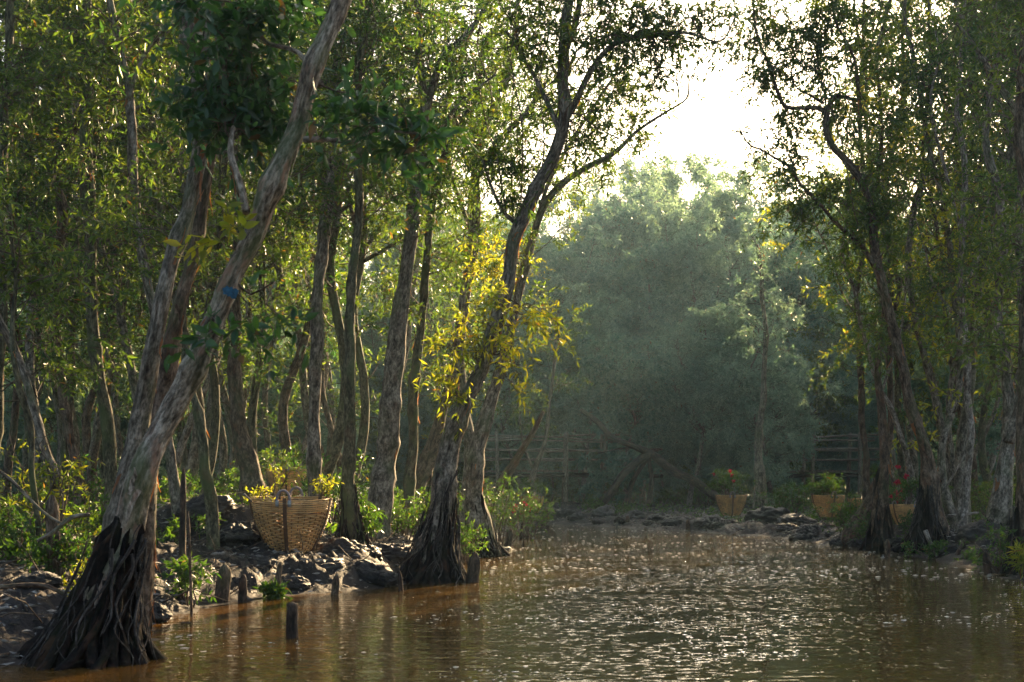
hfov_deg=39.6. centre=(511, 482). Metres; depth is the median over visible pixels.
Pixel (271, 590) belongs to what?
herb
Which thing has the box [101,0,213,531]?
paperbark tree
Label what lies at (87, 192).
paperbark tree
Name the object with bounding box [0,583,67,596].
fallen branch
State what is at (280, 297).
paperbark tree
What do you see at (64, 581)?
herb
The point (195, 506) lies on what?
stone
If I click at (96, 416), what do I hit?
paperbark tree
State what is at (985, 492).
undergrowth bush
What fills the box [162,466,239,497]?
undergrowth bush
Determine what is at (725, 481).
basket plant
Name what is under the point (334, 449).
paperbark tree
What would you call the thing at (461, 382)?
paperbark tree
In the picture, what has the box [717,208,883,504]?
dense tree
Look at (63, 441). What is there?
paperbark tree
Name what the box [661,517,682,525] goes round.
stone
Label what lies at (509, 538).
stake
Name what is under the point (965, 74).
paperbark tree
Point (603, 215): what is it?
dense tree
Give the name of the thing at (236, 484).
undergrowth bush
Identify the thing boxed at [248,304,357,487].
thicket tree
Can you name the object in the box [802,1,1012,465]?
paperbark tree
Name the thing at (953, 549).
stone
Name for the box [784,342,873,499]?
thicket tree
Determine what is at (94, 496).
undergrowth bush
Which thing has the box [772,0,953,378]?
paperbark tree
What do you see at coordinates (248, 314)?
paperbark tree
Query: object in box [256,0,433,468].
paperbark tree
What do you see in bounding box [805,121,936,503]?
paperbark tree
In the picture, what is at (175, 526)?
herb
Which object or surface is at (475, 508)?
paperbark tree
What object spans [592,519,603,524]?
stone
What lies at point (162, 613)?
stone
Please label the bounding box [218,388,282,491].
thicket tree
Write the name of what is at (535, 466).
paperbark tree
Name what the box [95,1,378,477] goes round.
paperbark tree
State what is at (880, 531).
paperbark tree
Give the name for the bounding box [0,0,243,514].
paperbark tree
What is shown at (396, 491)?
undergrowth bush
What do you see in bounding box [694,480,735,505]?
undergrowth bush
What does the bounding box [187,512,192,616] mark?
stake
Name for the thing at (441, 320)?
dense tree
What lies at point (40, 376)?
paperbark tree
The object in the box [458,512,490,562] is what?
herb
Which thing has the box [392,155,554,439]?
paperbark tree
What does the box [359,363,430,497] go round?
thicket tree
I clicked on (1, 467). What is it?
thicket tree
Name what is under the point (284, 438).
paperbark tree
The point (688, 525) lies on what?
stake
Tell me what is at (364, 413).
paperbark tree
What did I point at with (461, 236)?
dense tree
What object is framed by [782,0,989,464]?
paperbark tree
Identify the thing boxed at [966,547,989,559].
stone
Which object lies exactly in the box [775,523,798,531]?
stone
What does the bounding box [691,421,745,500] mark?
thicket tree
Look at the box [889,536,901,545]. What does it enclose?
stone
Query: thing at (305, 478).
undergrowth bush
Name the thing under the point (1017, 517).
paperbark tree
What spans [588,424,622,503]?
thicket tree
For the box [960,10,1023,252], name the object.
paperbark tree
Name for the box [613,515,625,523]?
stone
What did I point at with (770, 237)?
dense tree
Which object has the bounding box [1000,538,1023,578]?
herb
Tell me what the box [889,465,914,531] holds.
herb
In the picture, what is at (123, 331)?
paperbark tree
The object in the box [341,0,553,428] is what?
paperbark tree
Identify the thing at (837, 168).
paperbark tree
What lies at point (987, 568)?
stake
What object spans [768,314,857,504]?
thicket tree
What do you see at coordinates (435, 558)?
paperbark tree
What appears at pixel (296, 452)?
basket plant
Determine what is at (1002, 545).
herb
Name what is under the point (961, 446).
paperbark tree
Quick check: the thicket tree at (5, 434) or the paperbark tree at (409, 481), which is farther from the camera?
the thicket tree at (5, 434)
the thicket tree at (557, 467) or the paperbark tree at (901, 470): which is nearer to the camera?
the paperbark tree at (901, 470)
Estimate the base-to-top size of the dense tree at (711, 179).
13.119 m
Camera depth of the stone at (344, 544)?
12.31 m
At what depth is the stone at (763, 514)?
25.18 m
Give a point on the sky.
(700, 127)
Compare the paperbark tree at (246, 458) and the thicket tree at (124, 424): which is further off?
the thicket tree at (124, 424)
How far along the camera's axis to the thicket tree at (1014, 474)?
27.99 m
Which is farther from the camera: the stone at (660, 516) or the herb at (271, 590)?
the stone at (660, 516)
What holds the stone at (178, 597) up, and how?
on the ground at (307, 568)
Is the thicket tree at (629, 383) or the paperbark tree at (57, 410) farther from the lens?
the thicket tree at (629, 383)
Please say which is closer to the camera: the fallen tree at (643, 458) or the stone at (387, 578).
the stone at (387, 578)
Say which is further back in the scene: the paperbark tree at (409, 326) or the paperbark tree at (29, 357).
the paperbark tree at (409, 326)
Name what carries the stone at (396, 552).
on the ground at (307, 568)
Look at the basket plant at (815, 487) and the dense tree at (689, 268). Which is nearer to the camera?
the basket plant at (815, 487)
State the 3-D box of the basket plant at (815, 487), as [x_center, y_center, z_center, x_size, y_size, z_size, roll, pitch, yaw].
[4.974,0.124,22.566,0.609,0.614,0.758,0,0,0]
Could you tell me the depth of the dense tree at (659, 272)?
40.11 m
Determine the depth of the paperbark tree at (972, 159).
22.98 m
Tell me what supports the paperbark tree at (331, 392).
on the ground at (307, 568)
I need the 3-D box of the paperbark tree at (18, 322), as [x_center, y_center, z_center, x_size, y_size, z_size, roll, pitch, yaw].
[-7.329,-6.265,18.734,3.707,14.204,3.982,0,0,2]
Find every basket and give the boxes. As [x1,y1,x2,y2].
[248,486,332,552]
[265,464,306,495]
[519,493,543,512]
[715,491,747,515]
[811,491,844,517]
[846,497,861,508]
[889,500,915,524]
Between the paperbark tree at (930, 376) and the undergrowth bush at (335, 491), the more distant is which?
the paperbark tree at (930, 376)
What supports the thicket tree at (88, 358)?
on the ground at (307, 568)
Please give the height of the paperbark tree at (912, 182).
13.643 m
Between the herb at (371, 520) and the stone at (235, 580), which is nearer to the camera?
the stone at (235, 580)
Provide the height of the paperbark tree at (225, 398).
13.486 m
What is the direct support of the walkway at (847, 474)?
on the ground at (307, 568)
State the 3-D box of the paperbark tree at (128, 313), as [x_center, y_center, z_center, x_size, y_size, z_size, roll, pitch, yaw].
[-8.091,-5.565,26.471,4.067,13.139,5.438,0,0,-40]
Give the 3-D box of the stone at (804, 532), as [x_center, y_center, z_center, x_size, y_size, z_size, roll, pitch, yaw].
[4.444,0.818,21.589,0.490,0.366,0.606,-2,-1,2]
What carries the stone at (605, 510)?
on the ground at (307, 568)
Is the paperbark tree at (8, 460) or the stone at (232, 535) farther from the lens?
the paperbark tree at (8, 460)
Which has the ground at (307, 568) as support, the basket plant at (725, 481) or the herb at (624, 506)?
the herb at (624, 506)
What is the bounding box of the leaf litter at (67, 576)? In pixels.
[0,493,1020,664]
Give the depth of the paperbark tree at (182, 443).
20.61 m
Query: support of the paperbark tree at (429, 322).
on the ground at (307, 568)
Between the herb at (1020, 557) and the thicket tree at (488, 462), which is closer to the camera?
the herb at (1020, 557)
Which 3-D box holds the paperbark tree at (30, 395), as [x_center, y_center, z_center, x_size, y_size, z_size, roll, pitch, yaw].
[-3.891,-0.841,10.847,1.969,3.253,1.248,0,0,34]
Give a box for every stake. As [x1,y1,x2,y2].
[45,495,61,575]
[178,469,185,581]
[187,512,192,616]
[215,564,231,602]
[238,574,246,602]
[275,562,281,586]
[286,601,298,638]
[331,574,338,594]
[398,571,402,590]
[466,552,479,582]
[505,528,512,547]
[519,522,523,538]
[686,520,689,530]
[884,539,890,556]
[955,538,965,554]
[982,551,991,573]
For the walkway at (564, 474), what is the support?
on the ground at (307, 568)
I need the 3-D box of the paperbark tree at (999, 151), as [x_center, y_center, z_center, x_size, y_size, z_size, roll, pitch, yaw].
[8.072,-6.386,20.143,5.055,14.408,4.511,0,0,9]
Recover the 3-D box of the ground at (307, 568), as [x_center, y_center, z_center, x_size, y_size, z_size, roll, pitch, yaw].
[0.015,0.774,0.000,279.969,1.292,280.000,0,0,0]
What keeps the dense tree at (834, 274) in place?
on the ground at (307, 568)
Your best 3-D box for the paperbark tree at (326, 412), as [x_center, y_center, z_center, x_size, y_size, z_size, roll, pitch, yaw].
[-3.269,-5.016,22.541,4.828,11.851,3.489,0,0,52]
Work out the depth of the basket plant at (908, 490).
17.89 m
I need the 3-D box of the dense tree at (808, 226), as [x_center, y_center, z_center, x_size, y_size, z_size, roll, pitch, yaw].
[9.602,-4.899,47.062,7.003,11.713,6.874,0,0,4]
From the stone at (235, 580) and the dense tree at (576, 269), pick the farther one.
the dense tree at (576, 269)
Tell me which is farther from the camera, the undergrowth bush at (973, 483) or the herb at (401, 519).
the undergrowth bush at (973, 483)
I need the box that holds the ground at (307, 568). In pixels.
[0,489,1023,667]
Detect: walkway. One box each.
[484,431,662,504]
[785,431,879,506]
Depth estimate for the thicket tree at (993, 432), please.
25.42 m
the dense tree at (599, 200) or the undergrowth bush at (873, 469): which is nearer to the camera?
the undergrowth bush at (873, 469)
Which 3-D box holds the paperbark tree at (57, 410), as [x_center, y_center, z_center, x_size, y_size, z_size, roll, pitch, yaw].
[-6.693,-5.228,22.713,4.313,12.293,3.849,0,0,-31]
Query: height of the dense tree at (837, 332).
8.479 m
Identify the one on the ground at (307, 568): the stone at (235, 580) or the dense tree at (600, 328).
the dense tree at (600, 328)
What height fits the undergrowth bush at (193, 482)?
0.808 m
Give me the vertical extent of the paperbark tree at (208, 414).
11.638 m
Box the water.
[0,522,1023,681]
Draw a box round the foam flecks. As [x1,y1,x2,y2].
[162,528,1016,681]
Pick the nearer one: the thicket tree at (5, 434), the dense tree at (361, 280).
the thicket tree at (5, 434)
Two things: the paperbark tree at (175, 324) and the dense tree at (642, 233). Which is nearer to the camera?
the paperbark tree at (175, 324)
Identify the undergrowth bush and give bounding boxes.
[0,465,70,519]
[0,482,94,526]
[20,454,120,514]
[67,478,195,518]
[157,463,233,503]
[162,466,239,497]
[215,467,270,502]
[230,443,299,491]
[265,462,341,495]
[272,448,375,522]
[394,486,464,520]
[415,480,495,507]
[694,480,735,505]
[733,487,766,504]
[807,481,861,519]
[813,489,860,497]
[870,468,905,517]
[970,465,1016,519]
[970,480,1015,515]
[971,481,1015,509]
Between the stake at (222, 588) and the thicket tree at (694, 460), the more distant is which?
the thicket tree at (694, 460)
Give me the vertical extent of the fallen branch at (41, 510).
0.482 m
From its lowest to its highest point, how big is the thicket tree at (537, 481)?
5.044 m
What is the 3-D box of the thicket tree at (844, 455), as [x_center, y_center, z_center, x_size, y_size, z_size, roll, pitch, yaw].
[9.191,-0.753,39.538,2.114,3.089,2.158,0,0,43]
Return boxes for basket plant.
[242,485,275,503]
[269,461,302,499]
[285,442,305,472]
[309,473,343,508]
[519,478,548,495]
[705,465,757,494]
[805,473,844,507]
[893,475,919,505]
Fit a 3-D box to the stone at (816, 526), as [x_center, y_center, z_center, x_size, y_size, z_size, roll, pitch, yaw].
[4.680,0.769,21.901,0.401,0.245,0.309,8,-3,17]
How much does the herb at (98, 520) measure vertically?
0.451 m
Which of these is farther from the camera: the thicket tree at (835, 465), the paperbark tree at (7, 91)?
the thicket tree at (835, 465)
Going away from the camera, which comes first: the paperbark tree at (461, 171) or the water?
the water
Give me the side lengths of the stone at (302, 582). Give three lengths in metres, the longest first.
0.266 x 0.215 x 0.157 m
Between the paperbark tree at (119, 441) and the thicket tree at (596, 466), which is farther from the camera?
the thicket tree at (596, 466)
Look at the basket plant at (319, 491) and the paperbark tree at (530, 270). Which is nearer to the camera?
the basket plant at (319, 491)
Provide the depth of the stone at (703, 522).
25.41 m
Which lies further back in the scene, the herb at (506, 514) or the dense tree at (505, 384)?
the dense tree at (505, 384)
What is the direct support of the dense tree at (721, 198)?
on the ground at (307, 568)
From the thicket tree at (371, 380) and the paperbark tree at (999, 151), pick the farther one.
the thicket tree at (371, 380)
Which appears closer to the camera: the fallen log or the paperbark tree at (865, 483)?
the paperbark tree at (865, 483)
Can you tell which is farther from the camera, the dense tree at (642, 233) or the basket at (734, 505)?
the dense tree at (642, 233)
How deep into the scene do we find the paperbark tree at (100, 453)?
22.57 m
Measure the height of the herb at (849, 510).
0.747 m
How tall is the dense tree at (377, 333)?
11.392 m
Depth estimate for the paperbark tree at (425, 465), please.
20.43 m
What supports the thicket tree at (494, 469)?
on the ground at (307, 568)
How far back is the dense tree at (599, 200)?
57.57 m
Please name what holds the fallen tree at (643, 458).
on the ground at (307, 568)
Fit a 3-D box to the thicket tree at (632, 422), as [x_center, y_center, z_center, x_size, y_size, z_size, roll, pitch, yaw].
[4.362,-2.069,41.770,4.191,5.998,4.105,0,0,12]
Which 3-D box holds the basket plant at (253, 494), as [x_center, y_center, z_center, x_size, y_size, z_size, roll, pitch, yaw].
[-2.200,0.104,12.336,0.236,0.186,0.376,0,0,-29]
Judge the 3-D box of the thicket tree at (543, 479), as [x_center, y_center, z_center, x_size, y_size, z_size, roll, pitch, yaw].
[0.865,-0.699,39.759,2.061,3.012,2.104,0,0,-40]
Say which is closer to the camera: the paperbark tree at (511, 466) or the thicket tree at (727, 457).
the paperbark tree at (511, 466)
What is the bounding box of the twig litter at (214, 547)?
[0,489,1023,665]
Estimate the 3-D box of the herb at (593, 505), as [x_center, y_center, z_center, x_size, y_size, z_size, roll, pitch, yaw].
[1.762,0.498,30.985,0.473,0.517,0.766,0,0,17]
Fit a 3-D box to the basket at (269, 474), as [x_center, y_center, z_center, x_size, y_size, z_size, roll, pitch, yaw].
[-2.819,-0.028,17.803,0.511,0.403,0.516,0,0,-32]
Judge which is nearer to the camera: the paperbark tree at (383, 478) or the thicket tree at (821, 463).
the paperbark tree at (383, 478)
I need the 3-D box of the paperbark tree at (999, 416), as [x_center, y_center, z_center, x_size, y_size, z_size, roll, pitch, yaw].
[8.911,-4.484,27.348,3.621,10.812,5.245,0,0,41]
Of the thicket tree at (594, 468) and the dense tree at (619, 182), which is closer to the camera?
the thicket tree at (594, 468)
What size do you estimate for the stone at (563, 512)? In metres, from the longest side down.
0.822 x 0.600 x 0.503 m
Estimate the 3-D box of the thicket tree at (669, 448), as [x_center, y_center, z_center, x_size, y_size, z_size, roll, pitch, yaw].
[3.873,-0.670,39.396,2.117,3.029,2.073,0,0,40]
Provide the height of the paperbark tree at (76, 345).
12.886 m
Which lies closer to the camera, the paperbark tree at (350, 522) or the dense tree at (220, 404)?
the paperbark tree at (350, 522)
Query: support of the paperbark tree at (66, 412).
on the ground at (307, 568)
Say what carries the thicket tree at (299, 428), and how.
on the ground at (307, 568)
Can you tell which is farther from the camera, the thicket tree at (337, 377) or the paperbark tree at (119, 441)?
the thicket tree at (337, 377)
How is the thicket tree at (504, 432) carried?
on the ground at (307, 568)
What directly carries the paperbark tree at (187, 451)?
on the ground at (307, 568)
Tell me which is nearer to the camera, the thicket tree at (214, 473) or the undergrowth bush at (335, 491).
the undergrowth bush at (335, 491)
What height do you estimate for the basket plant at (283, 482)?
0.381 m
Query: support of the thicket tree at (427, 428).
on the ground at (307, 568)
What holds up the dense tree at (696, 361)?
on the ground at (307, 568)
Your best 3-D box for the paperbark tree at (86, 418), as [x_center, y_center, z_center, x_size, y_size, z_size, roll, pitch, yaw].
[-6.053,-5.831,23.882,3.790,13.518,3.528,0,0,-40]
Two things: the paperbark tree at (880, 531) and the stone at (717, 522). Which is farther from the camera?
the stone at (717, 522)
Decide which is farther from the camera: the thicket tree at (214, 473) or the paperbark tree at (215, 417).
the thicket tree at (214, 473)
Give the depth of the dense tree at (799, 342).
36.94 m
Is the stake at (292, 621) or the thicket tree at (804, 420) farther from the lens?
the thicket tree at (804, 420)
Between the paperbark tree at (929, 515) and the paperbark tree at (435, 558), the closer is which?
the paperbark tree at (435, 558)
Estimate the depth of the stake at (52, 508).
8.87 m
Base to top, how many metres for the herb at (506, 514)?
1.044 m
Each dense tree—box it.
[11,162,100,400]
[23,247,154,457]
[130,211,256,473]
[203,262,272,491]
[204,188,383,461]
[241,212,412,468]
[307,232,373,479]
[311,174,456,497]
[369,205,522,477]
[433,205,540,478]
[458,187,589,479]
[460,295,569,502]
[480,208,641,502]
[495,171,609,499]
[517,270,649,502]
[518,202,683,499]
[546,238,726,485]
[553,214,625,315]
[554,156,694,502]
[566,177,632,442]
[600,153,747,301]
[604,168,655,199]
[619,199,802,503]
[627,160,765,500]
[639,301,776,506]
[654,148,825,344]
[688,313,817,504]
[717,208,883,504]
[719,197,816,458]
[742,196,896,495]
[744,160,875,346]
[759,167,845,242]
[777,237,876,494]
[840,282,975,466]
[867,200,1018,344]
[1003,287,1018,346]
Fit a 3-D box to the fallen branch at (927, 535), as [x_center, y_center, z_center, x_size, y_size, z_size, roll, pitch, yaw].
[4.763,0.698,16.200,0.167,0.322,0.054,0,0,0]
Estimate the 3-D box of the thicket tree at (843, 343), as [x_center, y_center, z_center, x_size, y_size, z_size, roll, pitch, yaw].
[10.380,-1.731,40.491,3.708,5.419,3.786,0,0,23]
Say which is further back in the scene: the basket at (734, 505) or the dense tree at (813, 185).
the dense tree at (813, 185)
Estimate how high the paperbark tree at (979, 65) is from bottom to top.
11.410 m
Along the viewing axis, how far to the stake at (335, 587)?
10.98 m
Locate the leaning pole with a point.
(951, 477)
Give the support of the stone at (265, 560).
on the ground at (307, 568)
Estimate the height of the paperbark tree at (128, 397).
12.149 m
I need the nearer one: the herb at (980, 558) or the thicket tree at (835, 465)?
the herb at (980, 558)
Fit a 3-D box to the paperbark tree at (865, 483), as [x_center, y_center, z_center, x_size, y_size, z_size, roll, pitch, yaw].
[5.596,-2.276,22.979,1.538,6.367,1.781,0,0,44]
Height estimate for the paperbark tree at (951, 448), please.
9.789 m
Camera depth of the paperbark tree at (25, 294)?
19.19 m
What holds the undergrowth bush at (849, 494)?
on the ground at (307, 568)
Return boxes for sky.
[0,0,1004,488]
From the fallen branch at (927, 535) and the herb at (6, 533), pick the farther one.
the fallen branch at (927, 535)
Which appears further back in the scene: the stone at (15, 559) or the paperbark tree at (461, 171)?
the paperbark tree at (461, 171)
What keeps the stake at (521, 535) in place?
in the water
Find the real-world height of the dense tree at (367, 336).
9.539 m
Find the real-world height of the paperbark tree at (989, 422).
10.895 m
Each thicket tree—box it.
[0,307,80,507]
[0,321,117,490]
[0,353,81,496]
[74,275,208,504]
[78,384,199,497]
[81,314,186,492]
[186,406,229,481]
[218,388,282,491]
[220,324,356,488]
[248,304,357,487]
[325,335,382,498]
[355,272,460,485]
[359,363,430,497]
[372,430,420,500]
[387,311,479,492]
[394,405,436,500]
[419,287,545,504]
[421,412,463,501]
[452,304,541,501]
[457,422,494,493]
[471,347,557,503]
[483,431,522,503]
[499,435,544,503]
[507,408,578,502]
[535,335,609,502]
[556,422,599,502]
[574,331,690,504]
[578,315,636,502]
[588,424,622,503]
[596,317,680,502]
[608,427,669,503]
[626,407,688,503]
[653,405,701,504]
[674,324,743,504]
[676,288,847,506]
[677,411,747,504]
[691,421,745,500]
[702,419,766,503]
[736,447,783,499]
[767,439,797,489]
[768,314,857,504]
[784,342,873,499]
[789,396,854,492]
[808,404,876,494]
[826,339,914,486]
[853,421,878,482]
[854,265,1002,498]
[874,312,983,481]
[976,335,1017,497]
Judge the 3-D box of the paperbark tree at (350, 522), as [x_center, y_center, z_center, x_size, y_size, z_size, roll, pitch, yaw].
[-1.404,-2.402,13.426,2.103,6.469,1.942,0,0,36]
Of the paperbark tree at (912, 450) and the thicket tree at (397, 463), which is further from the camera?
the thicket tree at (397, 463)
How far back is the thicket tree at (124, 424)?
26.12 m
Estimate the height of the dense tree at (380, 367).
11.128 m
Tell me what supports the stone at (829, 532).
on the ground at (307, 568)
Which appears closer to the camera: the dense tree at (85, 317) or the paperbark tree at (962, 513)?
the paperbark tree at (962, 513)
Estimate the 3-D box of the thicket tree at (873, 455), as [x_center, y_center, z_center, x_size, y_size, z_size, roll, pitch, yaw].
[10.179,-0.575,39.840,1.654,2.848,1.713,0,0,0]
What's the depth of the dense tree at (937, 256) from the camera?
42.03 m
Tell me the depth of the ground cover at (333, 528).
19.33 m
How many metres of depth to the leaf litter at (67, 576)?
11.43 m
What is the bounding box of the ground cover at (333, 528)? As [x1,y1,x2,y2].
[0,484,985,564]
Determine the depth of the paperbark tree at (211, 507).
11.34 m
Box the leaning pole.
[941,455,964,494]
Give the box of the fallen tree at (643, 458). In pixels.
[579,408,718,507]
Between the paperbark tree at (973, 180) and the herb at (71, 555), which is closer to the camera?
the herb at (71, 555)
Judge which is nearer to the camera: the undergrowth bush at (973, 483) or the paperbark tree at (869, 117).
the undergrowth bush at (973, 483)
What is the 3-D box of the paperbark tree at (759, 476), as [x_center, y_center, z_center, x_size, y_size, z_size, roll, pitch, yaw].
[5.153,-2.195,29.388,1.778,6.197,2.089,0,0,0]
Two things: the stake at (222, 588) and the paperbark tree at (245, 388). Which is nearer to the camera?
the stake at (222, 588)
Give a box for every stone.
[2,553,25,565]
[13,571,63,590]
[152,601,172,622]
[169,587,189,600]
[177,493,236,526]
[220,523,259,547]
[231,577,239,584]
[236,555,278,568]
[287,576,310,589]
[313,558,346,571]
[315,537,369,556]
[347,559,386,583]
[363,543,382,561]
[372,543,409,565]
[373,570,397,586]
[531,511,554,521]
[551,507,576,520]
[567,512,587,520]
[591,504,620,517]
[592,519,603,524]
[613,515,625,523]
[623,510,646,519]
[642,520,653,525]
[647,512,670,521]
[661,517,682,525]
[669,516,693,522]
[693,514,721,529]
[710,517,731,529]
[744,506,790,524]
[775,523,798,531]
[776,513,816,525]
[788,524,818,539]
[810,524,824,528]
[824,531,836,536]
[828,538,842,544]
[847,538,862,545]
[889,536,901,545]
[938,544,965,555]
[954,520,1008,542]
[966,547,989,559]
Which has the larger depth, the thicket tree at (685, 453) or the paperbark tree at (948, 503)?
the thicket tree at (685, 453)
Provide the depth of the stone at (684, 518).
26.71 m
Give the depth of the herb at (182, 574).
9.67 m
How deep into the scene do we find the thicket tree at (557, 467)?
40.00 m
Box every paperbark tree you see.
[0,0,130,446]
[0,0,150,431]
[0,0,156,298]
[0,0,159,511]
[0,0,173,512]
[0,0,191,513]
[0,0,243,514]
[0,1,40,333]
[0,1,105,459]
[0,1,119,454]
[0,2,176,503]
[0,3,146,497]
[0,9,104,467]
[0,9,260,492]
[0,129,134,566]
[0,171,135,537]
[1,0,187,508]
[1,0,244,499]
[1,18,209,490]
[4,0,229,493]
[4,45,119,484]
[8,0,229,504]
[12,15,177,454]
[13,2,183,400]
[15,0,478,670]
[20,78,228,465]
[23,38,213,486]
[27,0,308,442]
[55,4,189,514]
[62,0,327,631]
[63,178,302,549]
[68,11,260,421]
[69,9,229,497]
[77,82,176,505]
[79,76,196,474]
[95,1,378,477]
[100,0,302,492]
[100,1,282,500]
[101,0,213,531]
[109,0,348,495]
[113,46,302,454]
[116,6,375,501]
[127,1,308,492]
[134,59,316,500]
[139,117,283,502]
[145,0,327,505]
[190,0,434,486]
[216,0,413,451]
[220,24,340,444]
[224,5,413,493]
[226,0,506,489]
[228,0,462,533]
[234,0,467,544]
[239,13,337,487]
[243,96,352,440]
[247,0,511,481]
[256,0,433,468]
[265,0,530,496]
[267,2,440,476]
[269,144,388,458]
[322,0,581,538]
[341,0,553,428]
[353,0,554,534]
[368,55,518,493]
[369,2,552,424]
[387,0,585,532]
[389,194,524,509]
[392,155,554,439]
[397,0,760,583]
[431,50,549,417]
[456,22,708,557]
[474,303,592,523]
[487,411,544,514]
[699,0,951,553]
[716,229,807,509]
[744,0,969,503]
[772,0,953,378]
[776,95,876,329]
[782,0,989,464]
[782,0,1017,517]
[792,94,950,550]
[802,0,959,492]
[802,0,966,489]
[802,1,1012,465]
[802,136,924,501]
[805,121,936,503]
[827,97,948,304]
[828,244,953,544]
[831,96,970,344]
[833,0,1023,528]
[849,0,999,519]
[853,14,1023,492]
[860,0,1023,408]
[864,0,1020,530]
[865,0,1023,507]
[867,14,1015,435]
[877,0,1018,455]
[886,66,1017,489]
[888,0,1005,433]
[897,0,1023,526]
[910,0,1016,522]
[911,0,1018,476]
[913,0,1023,574]
[917,0,1016,148]
[918,1,1018,341]
[924,0,1020,358]
[926,58,1023,292]
[935,0,1023,300]
[946,0,1019,344]
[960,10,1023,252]
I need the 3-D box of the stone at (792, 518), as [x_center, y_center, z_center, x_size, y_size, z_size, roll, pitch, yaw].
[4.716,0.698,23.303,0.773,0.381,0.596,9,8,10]
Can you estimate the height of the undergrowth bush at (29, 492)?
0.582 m
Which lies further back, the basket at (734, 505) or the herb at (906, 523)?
the basket at (734, 505)
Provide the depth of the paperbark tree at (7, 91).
11.47 m
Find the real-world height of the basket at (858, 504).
0.336 m
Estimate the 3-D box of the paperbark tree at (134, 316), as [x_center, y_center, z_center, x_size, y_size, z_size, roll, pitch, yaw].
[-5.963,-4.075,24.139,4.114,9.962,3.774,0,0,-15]
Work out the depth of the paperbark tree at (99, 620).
6.88 m
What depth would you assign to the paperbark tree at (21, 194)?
19.39 m
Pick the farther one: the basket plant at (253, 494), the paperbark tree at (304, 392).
the paperbark tree at (304, 392)
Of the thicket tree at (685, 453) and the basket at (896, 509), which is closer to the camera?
the basket at (896, 509)
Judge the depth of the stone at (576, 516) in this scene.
29.89 m
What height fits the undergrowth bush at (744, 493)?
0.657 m
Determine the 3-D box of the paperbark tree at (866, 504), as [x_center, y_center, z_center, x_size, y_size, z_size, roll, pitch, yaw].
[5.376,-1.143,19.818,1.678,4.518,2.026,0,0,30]
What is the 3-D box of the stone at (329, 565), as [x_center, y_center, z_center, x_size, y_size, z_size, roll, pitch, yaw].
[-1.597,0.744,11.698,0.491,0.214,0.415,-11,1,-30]
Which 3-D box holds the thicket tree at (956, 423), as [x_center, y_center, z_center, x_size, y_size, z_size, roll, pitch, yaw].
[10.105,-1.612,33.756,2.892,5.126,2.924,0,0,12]
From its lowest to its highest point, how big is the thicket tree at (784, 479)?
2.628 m
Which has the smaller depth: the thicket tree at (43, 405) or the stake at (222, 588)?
the stake at (222, 588)
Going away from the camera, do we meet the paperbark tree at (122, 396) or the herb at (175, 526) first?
the herb at (175, 526)
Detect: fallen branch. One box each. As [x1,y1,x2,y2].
[0,470,89,541]
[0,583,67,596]
[923,530,937,557]
[945,511,978,516]
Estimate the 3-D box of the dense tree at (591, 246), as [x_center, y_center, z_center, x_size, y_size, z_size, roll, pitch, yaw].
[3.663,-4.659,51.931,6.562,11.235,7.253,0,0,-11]
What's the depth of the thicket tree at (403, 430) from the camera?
39.87 m
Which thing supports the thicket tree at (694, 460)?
on the ground at (307, 568)
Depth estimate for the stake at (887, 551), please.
16.47 m
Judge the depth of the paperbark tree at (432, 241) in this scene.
43.56 m
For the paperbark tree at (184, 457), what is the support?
on the ground at (307, 568)
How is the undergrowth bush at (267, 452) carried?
on the ground at (307, 568)
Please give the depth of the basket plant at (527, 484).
27.27 m
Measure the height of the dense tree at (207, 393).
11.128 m
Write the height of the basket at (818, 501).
0.420 m
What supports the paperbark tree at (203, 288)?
on the ground at (307, 568)
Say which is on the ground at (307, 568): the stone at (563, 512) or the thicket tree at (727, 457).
the thicket tree at (727, 457)
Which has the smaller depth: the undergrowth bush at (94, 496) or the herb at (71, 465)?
the herb at (71, 465)
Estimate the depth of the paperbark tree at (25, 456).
18.86 m
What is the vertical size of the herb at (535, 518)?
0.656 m
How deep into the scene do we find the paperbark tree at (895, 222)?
42.56 m
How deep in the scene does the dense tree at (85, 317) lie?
44.11 m
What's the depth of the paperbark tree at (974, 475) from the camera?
22.59 m
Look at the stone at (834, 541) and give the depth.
19.76 m
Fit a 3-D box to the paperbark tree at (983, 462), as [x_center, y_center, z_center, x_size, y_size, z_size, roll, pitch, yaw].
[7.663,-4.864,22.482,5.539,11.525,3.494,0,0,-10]
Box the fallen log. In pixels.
[544,507,592,513]
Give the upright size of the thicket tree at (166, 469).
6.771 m
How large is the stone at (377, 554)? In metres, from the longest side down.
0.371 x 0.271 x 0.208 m
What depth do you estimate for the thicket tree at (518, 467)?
39.78 m
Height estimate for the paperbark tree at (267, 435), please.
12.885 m
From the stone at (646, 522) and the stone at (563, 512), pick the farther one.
the stone at (563, 512)
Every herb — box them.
[0,430,104,544]
[0,493,90,536]
[0,515,45,562]
[0,524,99,585]
[21,492,110,542]
[59,557,87,593]
[156,512,225,546]
[157,551,221,607]
[254,578,291,599]
[355,475,414,517]
[356,498,388,543]
[361,489,429,541]
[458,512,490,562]
[460,474,548,544]
[498,499,557,537]
[582,494,604,512]
[610,500,639,515]
[752,480,813,513]
[808,490,897,531]
[837,508,870,543]
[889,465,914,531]
[893,509,913,540]
[900,539,948,558]
[953,540,1007,571]
[959,517,1023,572]
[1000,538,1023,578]

